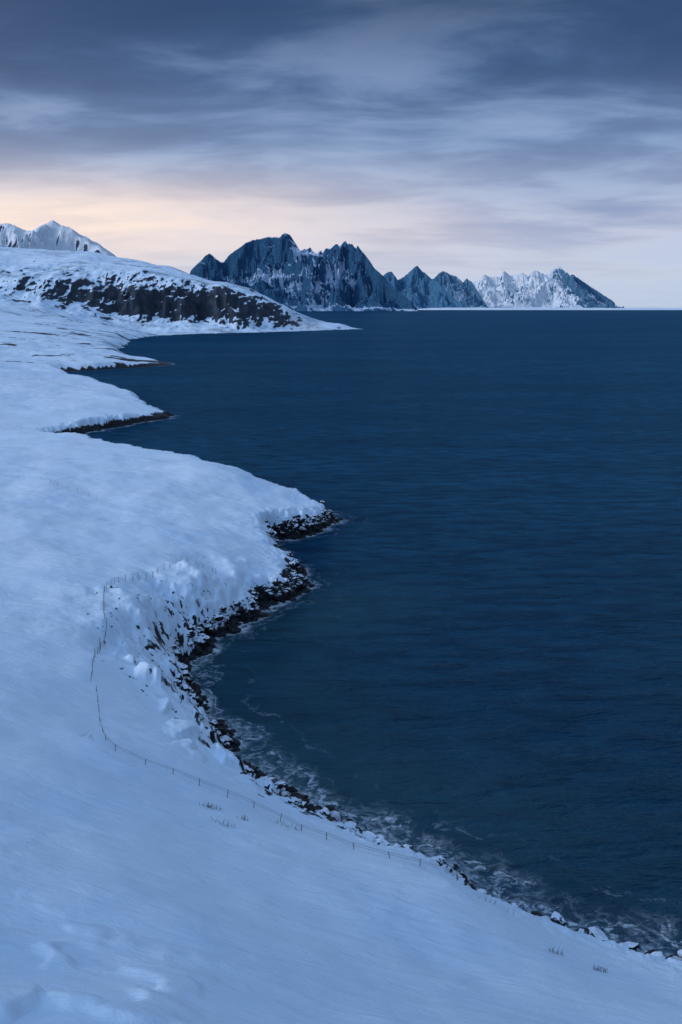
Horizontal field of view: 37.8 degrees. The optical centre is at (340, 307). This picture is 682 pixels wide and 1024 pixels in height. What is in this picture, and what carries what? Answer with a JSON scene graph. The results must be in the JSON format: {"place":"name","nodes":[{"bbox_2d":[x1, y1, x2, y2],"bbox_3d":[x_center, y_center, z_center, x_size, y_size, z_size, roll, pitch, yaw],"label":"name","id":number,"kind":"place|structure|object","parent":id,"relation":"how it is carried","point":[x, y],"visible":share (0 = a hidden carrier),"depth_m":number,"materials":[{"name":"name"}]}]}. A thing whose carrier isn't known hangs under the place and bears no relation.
{"place":"outdoors","nodes":[
{"label":"outdoors","id":0,"kind":"place"},
{"bbox_2d":[0,220,115,256],"bbox_3d":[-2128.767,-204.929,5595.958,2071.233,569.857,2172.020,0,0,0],"label":"snowy inland mountain","id":1,"kind":"structure","parent":0,"point":[52,235],"depth_m":5490.64,"materials":[{"name":"white snow"}]},
{"bbox_2d":[190,233,418,310],"bbox_3d":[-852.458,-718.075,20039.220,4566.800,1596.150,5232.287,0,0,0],"label":"rocky island mountain","id":2,"kind":"structure","parent":0,"point":[283,269],"depth_m":19296.98,"materials":[{"name":"stone"}]},
{"bbox_2d":[0,247,681,1023],"bbox_3d":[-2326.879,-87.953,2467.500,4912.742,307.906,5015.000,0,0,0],"label":"snowy coast terrain","id":3,"kind":"structure","parent":0,"point":[134,889],"depth_m":97.68,"materials":[{"name":"white snow"}]},
{"bbox_2d":[91,556,214,674],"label":"wire fence","id":4,"kind":"object","parent":3,"relation":"on","point":[104,604],"visible":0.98,"depth_m":163.13,"materials":[{"name":"grey metal"}]},
{"bbox_2d":[96,686,457,880],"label":"wire fence","id":5,"kind":"object","parent":3,"relation":"on","point":[266,807],"visible":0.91,"depth_m":102.72,"materials":[{"name":"grey metal"}]},
{"bbox_2d":[78,734,607,970],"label":"dry grass tufts","id":6,"kind":"object","parent":3,"relation":"on","point":[208,805],"visible":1,"depth_m":94.22,"materials":[{"name":"brown plant"}]},
{"bbox_2d":[170,501,681,960],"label":"shore boulders","id":7,"kind":"object","parent":3,"relation":"on","point":[230,742],"visible":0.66,"depth_m":169.28,"materials":[{"name":"black stone"}]},
{"bbox_2d":[0,0,681,307],"label":"sky","id":8,"kind":"structure","parent":0,"point":[471,140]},
{"bbox_2d":[66,310,681,958],"bbox_3d":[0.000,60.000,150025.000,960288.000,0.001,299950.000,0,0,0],"label":"sea water","id":9,"kind":"structure","parent":0,"point":[464,654],"depth_m":213.56,"materials":[{"name":"blue liquid"}]},
{"bbox_2d":[383,266,465,308],"bbox_3d":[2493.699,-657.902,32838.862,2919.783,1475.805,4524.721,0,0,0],"label":"distant pointed mountain","id":10,"kind":"structure","parent":0,"point":[417,287],"depth_m":32114.52,"materials":[{"name":"stone"}]},
{"bbox_2d":[434,271,487,307],"bbox_3d":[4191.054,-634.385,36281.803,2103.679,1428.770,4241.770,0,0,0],"label":"distant ridge mountain","id":11,"kind":"structure","parent":0,"point":[465,293],"depth_m":35994.40,"materials":[{"name":"stone"}]},
{"bbox_2d":[473,266,623,307],"bbox_3d":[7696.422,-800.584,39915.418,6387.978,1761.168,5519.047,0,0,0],"label":"distant snowy massif","id":12,"kind":"structure","parent":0,"point":[558,287],"depth_m":38926.31,"materials":[{"name":"white snow"}]},
{"bbox_2d":[418,307,681,309],"bbox_3d":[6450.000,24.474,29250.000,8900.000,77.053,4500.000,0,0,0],"label":"snowy foreland","id":13,"kind":"structure","parent":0,"point":[542,308],"depth_m":27676.88,"materials":[{"name":"white snow"}]}
]}

